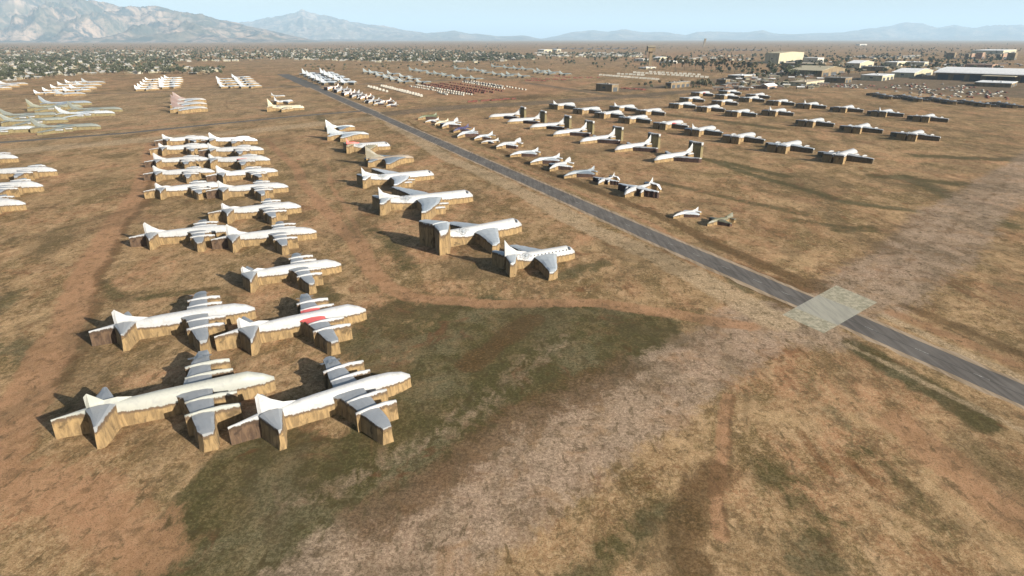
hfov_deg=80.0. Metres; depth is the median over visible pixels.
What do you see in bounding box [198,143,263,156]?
aircraft
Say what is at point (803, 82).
building
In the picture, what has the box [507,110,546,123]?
aircraft
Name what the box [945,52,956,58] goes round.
building
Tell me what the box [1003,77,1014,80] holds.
door
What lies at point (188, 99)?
aircraft
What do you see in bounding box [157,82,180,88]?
aircraft
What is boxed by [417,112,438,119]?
aircraft
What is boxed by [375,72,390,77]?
aircraft
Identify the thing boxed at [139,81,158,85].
aircraft
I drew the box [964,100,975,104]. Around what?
aircraft
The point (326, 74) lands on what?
aircraft
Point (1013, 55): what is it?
building
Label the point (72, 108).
aircraft
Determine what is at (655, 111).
aircraft
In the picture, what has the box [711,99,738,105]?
aircraft
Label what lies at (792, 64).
building
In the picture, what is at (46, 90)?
aircraft
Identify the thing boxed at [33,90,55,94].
aircraft
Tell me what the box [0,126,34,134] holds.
aircraft
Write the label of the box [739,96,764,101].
aircraft
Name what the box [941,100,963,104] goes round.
aircraft
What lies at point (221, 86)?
aircraft
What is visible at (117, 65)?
town trees
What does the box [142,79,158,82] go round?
aircraft
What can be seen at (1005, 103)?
aircraft
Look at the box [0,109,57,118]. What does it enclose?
aircraft
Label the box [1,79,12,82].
house
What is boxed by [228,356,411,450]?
aircraft
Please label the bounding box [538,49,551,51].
building
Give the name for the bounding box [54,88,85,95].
aircraft
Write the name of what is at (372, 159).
aircraft
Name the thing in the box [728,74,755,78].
building
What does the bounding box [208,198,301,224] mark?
aircraft
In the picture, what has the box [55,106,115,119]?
aircraft
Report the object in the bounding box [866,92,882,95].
aircraft
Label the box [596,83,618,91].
building
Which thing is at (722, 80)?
building
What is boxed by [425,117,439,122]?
aircraft
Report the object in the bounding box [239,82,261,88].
aircraft
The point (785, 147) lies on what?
aircraft
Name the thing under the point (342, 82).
aircraft
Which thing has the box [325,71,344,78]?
aircraft
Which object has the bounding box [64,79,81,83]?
aircraft
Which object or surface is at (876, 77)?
building
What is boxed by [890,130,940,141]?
aircraft
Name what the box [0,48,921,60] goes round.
houses
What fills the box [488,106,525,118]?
aircraft
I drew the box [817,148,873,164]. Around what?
aircraft
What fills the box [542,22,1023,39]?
mountain
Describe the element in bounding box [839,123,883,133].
aircraft
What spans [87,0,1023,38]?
sky
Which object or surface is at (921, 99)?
aircraft
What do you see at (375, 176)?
aircraft
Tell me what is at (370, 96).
aircraft
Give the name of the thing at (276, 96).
aircraft
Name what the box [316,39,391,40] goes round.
hill
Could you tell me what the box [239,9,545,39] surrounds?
mountain
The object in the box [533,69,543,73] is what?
aircraft
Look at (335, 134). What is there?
aircraft
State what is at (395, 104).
aircraft
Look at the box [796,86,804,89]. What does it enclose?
shed
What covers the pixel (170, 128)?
road
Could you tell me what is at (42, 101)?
aircraft
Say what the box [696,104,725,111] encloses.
aircraft
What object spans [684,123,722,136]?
aircraft
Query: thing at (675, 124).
aircraft
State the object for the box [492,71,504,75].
aircraft
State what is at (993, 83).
building
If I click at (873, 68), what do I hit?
building
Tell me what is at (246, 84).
aircraft
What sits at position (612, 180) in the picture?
aircraft
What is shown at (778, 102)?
aircraft
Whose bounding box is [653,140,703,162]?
aircraft
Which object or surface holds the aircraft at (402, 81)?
on the ground
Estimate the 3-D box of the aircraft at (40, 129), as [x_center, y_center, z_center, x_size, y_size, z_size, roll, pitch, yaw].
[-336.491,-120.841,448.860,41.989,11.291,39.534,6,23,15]
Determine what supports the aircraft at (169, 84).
on the ground
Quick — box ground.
[0,40,1023,575]
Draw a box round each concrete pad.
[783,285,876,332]
[795,295,859,324]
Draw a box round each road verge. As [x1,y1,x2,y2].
[311,87,380,112]
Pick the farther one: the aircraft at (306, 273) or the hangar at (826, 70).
the hangar at (826, 70)
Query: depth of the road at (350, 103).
663.27 m
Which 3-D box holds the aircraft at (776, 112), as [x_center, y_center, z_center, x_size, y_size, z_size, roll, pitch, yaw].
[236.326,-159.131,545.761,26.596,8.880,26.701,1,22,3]
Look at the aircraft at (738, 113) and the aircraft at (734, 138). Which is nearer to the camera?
the aircraft at (734, 138)
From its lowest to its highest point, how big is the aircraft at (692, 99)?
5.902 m
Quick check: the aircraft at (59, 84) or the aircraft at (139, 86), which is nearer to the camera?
the aircraft at (139, 86)
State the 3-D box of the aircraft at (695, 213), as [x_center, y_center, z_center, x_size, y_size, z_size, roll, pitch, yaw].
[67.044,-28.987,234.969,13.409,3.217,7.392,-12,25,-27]
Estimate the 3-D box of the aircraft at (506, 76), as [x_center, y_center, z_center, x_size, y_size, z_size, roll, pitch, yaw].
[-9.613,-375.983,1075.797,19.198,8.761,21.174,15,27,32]
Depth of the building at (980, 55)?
2043.08 m
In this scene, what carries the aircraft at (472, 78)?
on the ground
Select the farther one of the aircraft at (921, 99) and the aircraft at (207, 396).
the aircraft at (921, 99)
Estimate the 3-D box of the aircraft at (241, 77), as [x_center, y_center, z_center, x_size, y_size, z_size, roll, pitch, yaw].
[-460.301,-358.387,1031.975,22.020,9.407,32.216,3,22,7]
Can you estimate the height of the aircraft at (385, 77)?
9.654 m
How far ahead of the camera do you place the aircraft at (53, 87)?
824.57 m
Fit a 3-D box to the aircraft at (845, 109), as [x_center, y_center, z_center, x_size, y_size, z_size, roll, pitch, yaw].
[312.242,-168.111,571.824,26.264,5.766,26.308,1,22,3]
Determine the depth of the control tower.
1493.82 m
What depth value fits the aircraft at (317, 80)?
938.59 m
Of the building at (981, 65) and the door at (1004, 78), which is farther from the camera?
the building at (981, 65)
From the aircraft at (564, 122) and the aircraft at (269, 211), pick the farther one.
the aircraft at (564, 122)
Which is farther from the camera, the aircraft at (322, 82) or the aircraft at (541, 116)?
the aircraft at (322, 82)
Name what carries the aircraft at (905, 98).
on the ground
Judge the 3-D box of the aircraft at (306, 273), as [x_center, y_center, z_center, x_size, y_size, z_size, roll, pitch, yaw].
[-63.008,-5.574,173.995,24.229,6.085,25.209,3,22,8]
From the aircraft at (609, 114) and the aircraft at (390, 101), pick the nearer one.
the aircraft at (609, 114)
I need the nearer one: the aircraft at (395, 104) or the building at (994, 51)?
the aircraft at (395, 104)
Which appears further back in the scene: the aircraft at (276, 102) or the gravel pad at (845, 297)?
the aircraft at (276, 102)
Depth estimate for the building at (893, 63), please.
1478.33 m
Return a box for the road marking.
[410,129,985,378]
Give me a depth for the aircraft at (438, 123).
482.42 m
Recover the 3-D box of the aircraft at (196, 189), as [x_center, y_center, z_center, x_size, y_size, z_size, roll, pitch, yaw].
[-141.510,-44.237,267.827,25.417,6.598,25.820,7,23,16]
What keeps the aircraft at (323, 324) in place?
on the ground
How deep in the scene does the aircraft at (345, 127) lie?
450.90 m
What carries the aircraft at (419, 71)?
on the ground
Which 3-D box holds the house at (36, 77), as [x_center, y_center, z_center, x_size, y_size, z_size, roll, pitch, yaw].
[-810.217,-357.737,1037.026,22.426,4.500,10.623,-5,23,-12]
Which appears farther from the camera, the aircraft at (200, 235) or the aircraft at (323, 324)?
the aircraft at (200, 235)
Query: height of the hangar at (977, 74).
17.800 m
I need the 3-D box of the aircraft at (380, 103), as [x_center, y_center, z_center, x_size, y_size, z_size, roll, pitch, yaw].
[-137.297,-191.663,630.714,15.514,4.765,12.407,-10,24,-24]
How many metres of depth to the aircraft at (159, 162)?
325.00 m
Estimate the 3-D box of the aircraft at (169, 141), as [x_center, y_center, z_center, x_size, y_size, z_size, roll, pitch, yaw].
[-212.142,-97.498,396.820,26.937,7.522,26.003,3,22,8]
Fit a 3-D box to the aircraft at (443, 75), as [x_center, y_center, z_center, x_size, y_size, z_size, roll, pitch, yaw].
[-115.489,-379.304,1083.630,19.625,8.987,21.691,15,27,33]
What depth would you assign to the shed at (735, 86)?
829.01 m
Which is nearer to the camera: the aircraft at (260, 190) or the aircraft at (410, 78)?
the aircraft at (260, 190)
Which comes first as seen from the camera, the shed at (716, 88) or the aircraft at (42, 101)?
the aircraft at (42, 101)
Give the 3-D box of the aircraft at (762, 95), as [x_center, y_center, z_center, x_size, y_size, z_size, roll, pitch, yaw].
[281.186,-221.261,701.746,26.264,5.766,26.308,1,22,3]
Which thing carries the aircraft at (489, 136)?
on the ground
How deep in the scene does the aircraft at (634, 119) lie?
494.03 m
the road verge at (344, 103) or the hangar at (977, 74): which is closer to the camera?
the road verge at (344, 103)
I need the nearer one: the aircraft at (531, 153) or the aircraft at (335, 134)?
the aircraft at (531, 153)
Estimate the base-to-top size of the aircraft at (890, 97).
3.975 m
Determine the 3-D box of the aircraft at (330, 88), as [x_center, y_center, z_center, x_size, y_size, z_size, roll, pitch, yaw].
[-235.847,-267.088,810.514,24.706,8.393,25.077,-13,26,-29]
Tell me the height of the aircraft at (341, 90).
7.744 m
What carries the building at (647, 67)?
on the ground
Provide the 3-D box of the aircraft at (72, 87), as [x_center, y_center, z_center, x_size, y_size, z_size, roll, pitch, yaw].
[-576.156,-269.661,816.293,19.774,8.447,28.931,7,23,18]
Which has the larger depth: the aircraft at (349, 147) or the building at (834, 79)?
the building at (834, 79)
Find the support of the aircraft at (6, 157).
on the ground
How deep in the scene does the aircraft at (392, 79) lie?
974.99 m
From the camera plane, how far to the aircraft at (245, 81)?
930.48 m
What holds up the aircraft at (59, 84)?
on the ground
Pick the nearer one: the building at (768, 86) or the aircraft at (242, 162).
the aircraft at (242, 162)
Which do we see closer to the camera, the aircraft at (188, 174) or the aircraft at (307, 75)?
the aircraft at (188, 174)
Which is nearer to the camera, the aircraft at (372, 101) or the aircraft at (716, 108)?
the aircraft at (716, 108)
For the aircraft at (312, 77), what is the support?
on the ground
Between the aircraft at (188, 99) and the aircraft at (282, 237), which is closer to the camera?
the aircraft at (282, 237)
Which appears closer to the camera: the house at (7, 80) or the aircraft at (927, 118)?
the aircraft at (927, 118)
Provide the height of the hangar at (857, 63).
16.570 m
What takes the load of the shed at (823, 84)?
on the ground
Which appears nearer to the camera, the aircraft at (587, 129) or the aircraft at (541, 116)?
the aircraft at (587, 129)
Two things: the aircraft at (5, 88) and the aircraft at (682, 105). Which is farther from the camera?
the aircraft at (5, 88)
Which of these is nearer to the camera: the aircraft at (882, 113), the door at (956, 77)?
the aircraft at (882, 113)
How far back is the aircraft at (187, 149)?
360.85 m
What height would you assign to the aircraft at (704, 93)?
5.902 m
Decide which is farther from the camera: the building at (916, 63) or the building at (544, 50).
the building at (544, 50)
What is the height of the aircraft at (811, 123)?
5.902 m
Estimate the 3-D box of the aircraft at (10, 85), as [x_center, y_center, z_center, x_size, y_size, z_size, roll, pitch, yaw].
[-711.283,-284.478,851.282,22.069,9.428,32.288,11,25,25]
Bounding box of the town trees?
[0,45,1020,71]
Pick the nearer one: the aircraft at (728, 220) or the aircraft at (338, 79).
the aircraft at (728, 220)
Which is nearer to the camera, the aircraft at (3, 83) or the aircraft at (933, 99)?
the aircraft at (933, 99)
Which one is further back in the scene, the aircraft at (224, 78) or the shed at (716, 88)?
the aircraft at (224, 78)
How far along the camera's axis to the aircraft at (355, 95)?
701.96 m
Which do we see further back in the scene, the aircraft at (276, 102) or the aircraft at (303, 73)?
the aircraft at (303, 73)
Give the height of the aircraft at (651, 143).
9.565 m
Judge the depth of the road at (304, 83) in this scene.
971.06 m
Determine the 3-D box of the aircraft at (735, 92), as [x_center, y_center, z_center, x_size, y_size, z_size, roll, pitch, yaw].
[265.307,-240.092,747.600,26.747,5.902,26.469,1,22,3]
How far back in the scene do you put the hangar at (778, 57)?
1666.42 m
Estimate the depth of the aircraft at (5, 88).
814.65 m
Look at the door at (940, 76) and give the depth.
1010.47 m
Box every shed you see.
[712,86,723,89]
[732,85,743,88]
[738,87,749,90]
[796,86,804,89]
[818,82,829,85]
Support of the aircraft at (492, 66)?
on the ground
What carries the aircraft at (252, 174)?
on the ground
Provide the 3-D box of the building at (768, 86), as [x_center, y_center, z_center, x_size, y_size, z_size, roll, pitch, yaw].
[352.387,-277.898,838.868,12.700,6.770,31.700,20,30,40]
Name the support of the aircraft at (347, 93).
on the ground
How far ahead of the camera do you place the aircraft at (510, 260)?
181.35 m
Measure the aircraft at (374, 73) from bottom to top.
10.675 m
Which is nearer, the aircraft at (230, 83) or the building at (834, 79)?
the aircraft at (230, 83)
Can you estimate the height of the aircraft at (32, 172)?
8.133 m
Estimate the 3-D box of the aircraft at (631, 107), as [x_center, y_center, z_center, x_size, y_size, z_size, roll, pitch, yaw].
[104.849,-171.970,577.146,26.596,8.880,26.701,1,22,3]
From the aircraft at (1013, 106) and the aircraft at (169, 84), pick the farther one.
the aircraft at (169, 84)
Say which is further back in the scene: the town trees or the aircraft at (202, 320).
the town trees
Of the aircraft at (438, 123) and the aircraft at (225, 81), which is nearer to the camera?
the aircraft at (438, 123)
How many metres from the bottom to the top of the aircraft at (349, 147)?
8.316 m
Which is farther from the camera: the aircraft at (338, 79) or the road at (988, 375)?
the aircraft at (338, 79)
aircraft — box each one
[0,81,27,84]
[0,84,19,86]
[0,87,11,89]
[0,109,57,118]
[0,114,68,126]
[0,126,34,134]
[0,152,19,163]
[0,164,57,179]
[0,178,44,196]
[0,194,27,213]
[25,99,82,112]
[29,116,101,134]
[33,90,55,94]
[38,96,91,105]
[42,87,62,91]
[50,84,69,88]
[51,350,275,452]
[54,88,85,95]
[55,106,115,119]
[57,82,75,85]
[62,86,90,92]
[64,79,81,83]
[67,101,122,111]
[69,84,96,89]
[75,81,101,86]
[81,78,105,83]
[89,291,255,353]
[129,219,236,251]
[134,85,158,90]
[137,83,158,87]
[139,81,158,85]
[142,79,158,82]
[143,165,214,183]
[143,180,217,199]
[144,153,208,168]
[145,77,158,80]
[149,143,207,155]
[154,134,208,145]
[157,80,181,85]
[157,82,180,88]
[158,78,182,83]
[161,77,183,80]
[164,75,182,78]
[170,94,207,107]
[170,99,207,113]
[172,92,205,102]
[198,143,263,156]
[198,154,270,169]
[201,133,257,146]
[206,165,277,183]
[206,180,288,200]
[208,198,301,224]
[211,221,316,254]
[214,293,366,355]
[216,76,232,79]
[217,78,235,82]
[217,80,237,84]
[219,83,238,88]
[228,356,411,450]
[231,74,250,78]
[233,76,253,80]
[235,78,255,82]
[237,80,259,85]
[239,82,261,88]
[241,253,341,293]
[267,99,303,111]
[271,93,284,97]
[271,97,293,104]
[299,69,316,75]
[303,70,320,78]
[307,72,325,80]
[313,74,331,82]
[318,77,336,84]
[321,69,338,76]
[324,85,342,90]
[324,120,354,130]
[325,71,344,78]
[326,123,368,141]
[331,75,350,82]
[333,87,351,92]
[337,77,356,84]
[341,90,357,95]
[343,139,389,154]
[349,92,365,97]
[357,168,433,188]
[358,94,374,99]
[364,146,413,168]
[366,98,381,103]
[368,70,383,74]
[372,186,472,219]
[373,100,385,105]
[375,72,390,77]
[380,98,394,103]
[383,74,397,78]
[386,71,398,75]
[386,102,398,106]
[389,76,404,80]
[397,78,412,83]
[399,73,412,77]
[407,76,420,80]
[415,68,428,72]
[415,78,431,83]
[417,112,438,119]
[419,218,521,255]
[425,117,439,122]
[433,70,446,75]
[434,119,449,125]
[440,118,461,128]
[441,72,454,76]
[453,124,471,132]
[454,66,466,69]
[457,128,478,137]
[470,75,483,79]
[474,131,495,140]
[481,138,499,143]
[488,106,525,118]
[491,63,502,67]
[491,240,574,280]
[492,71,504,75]
[496,138,523,148]
[501,72,513,77]
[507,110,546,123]
[510,148,540,156]
[517,73,530,77]
[521,66,532,70]
[529,115,571,129]
[530,153,562,164]
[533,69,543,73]
[543,70,555,74]
[548,157,574,170]
[549,100,575,109]
[553,120,594,136]
[559,70,571,75]
[563,166,597,178]
[573,106,601,114]
[579,126,623,143]
[593,174,619,184]
[594,110,624,118]
[609,103,636,111]
[614,132,660,151]
[618,115,651,123]
[618,178,661,197]
[635,108,665,115]
[652,120,688,129]
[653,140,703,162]
[668,102,696,108]
[673,207,700,218]
[679,96,704,102]
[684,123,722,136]
[691,91,713,96]
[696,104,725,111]
[706,212,735,226]
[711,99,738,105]
[715,93,739,99]
[718,90,741,94]
[722,132,765,143]
[725,109,756,116]
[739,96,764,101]
[745,93,770,98]
[761,107,793,116]
[765,140,814,153]
[766,99,794,105]
[795,101,826,108]
[795,118,834,127]
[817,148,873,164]
[830,105,863,112]
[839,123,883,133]
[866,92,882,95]
[867,108,903,116]
[872,93,888,97]
[879,95,900,99]
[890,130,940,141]
[903,96,923,100]
[907,113,948,122]
[908,97,930,101]
[928,97,944,101]
[934,99,952,102]
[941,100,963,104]
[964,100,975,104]
[968,101,981,105]
[976,102,998,107]
[992,102,1008,104]
[999,103,1023,108]
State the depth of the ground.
139.95 m
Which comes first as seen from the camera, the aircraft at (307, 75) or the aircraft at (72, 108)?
the aircraft at (72, 108)
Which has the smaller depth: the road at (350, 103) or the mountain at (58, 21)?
the road at (350, 103)
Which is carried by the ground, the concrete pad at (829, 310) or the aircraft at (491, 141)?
the aircraft at (491, 141)
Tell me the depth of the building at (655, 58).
1924.59 m
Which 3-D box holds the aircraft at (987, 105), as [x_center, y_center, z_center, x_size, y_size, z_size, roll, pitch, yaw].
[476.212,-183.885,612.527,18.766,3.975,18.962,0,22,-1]
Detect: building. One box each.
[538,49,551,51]
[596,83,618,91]
[638,66,655,68]
[653,56,666,59]
[665,81,689,88]
[716,78,730,84]
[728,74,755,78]
[759,83,776,88]
[783,62,825,66]
[788,79,823,85]
[802,57,823,62]
[824,76,851,82]
[860,73,893,80]
[863,66,888,70]
[884,61,906,66]
[905,61,928,65]
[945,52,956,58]
[965,63,997,67]
[972,49,1016,53]
[974,80,1017,87]
[975,52,985,58]
[1006,52,1017,59]
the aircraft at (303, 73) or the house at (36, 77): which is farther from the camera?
the aircraft at (303, 73)
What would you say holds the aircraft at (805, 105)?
on the ground
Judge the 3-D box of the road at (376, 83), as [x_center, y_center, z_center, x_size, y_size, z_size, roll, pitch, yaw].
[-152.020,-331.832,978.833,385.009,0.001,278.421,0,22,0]
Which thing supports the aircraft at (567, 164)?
on the ground
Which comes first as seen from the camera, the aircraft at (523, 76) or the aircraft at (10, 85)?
the aircraft at (10, 85)
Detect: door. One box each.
[937,74,948,79]
[953,75,964,80]
[969,75,980,80]
[986,76,997,80]
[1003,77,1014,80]
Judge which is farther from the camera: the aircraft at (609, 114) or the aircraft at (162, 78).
the aircraft at (162, 78)
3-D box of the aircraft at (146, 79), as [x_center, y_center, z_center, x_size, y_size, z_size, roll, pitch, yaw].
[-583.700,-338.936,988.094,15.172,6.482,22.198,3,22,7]
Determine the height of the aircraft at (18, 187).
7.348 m
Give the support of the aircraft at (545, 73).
on the ground
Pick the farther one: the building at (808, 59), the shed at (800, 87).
the building at (808, 59)
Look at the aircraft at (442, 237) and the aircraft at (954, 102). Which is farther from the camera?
the aircraft at (954, 102)
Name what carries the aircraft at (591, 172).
on the ground
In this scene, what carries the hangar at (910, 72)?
on the ground
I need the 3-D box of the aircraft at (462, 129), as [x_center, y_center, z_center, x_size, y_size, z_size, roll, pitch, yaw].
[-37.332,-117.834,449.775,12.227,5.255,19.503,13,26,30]
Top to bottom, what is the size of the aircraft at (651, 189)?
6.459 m
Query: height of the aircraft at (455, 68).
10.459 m
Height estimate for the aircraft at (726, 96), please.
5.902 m
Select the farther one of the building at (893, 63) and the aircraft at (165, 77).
the building at (893, 63)
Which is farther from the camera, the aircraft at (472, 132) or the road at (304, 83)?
the road at (304, 83)
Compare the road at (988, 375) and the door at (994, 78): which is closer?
the road at (988, 375)
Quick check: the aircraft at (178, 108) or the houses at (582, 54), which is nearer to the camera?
the aircraft at (178, 108)
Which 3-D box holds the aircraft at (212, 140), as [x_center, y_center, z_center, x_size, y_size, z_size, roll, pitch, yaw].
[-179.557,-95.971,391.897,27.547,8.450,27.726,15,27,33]
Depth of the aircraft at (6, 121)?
483.90 m
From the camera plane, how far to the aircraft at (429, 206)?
244.14 m
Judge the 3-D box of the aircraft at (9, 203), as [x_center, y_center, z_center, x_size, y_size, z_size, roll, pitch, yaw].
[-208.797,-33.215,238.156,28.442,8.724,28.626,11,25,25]
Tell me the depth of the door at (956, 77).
996.02 m
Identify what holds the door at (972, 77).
in the hangar at (977, 74)
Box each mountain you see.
[0,0,322,41]
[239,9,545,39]
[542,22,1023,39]
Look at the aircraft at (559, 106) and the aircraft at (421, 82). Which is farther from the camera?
the aircraft at (421, 82)
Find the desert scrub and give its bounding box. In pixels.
[3,43,1012,77]
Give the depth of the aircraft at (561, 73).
1131.84 m
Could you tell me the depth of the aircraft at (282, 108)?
576.25 m
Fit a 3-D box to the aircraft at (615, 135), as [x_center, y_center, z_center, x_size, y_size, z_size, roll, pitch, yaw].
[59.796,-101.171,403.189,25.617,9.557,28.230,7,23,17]
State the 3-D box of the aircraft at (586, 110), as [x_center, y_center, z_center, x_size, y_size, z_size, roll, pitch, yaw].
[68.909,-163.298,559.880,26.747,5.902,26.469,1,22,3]
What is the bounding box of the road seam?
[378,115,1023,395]
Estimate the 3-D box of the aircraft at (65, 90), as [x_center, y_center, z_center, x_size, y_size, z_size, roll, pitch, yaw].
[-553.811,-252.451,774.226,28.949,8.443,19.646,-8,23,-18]
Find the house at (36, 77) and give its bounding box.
[27,76,43,78]
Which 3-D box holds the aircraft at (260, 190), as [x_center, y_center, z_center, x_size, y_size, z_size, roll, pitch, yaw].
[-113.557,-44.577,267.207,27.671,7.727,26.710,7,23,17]
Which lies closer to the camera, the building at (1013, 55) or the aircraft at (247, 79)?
the aircraft at (247, 79)
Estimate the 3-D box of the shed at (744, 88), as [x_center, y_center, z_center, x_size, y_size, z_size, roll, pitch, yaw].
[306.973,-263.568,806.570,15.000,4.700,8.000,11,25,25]
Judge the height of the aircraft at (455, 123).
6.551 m
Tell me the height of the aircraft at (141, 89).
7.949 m
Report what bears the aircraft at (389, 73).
on the ground
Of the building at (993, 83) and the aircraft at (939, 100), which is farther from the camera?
the building at (993, 83)
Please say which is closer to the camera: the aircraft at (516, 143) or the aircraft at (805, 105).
the aircraft at (516, 143)
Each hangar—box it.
[764,51,803,63]
[789,65,845,76]
[845,60,873,67]
[891,68,932,77]
[933,67,1023,82]
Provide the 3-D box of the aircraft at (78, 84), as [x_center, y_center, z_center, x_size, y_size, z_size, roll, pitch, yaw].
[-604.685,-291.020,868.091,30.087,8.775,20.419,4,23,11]
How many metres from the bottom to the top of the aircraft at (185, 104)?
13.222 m
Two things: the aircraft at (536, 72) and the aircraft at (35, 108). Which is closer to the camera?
the aircraft at (35, 108)
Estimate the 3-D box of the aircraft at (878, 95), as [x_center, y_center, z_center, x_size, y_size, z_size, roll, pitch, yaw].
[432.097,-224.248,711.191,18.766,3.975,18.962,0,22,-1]
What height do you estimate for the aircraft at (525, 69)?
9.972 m
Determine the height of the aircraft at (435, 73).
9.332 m
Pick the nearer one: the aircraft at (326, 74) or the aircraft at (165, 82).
the aircraft at (165, 82)
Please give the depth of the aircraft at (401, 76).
1050.90 m
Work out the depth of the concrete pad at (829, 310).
154.35 m
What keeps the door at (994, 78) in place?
in the hangar at (977, 74)
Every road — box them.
[0,111,361,142]
[267,77,505,87]
[277,74,320,87]
[312,87,378,112]
[369,113,1023,405]
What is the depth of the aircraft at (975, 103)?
618.32 m
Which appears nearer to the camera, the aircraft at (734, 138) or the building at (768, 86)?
the aircraft at (734, 138)
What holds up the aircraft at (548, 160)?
on the ground
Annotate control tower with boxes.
[647,46,655,65]
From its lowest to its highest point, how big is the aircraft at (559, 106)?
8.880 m
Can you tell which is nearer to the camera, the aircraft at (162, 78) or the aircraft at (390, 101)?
the aircraft at (390, 101)
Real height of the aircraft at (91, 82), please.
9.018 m
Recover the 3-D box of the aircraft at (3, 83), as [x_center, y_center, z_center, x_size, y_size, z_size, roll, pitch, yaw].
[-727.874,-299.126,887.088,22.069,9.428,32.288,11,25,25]
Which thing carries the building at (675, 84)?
on the ground

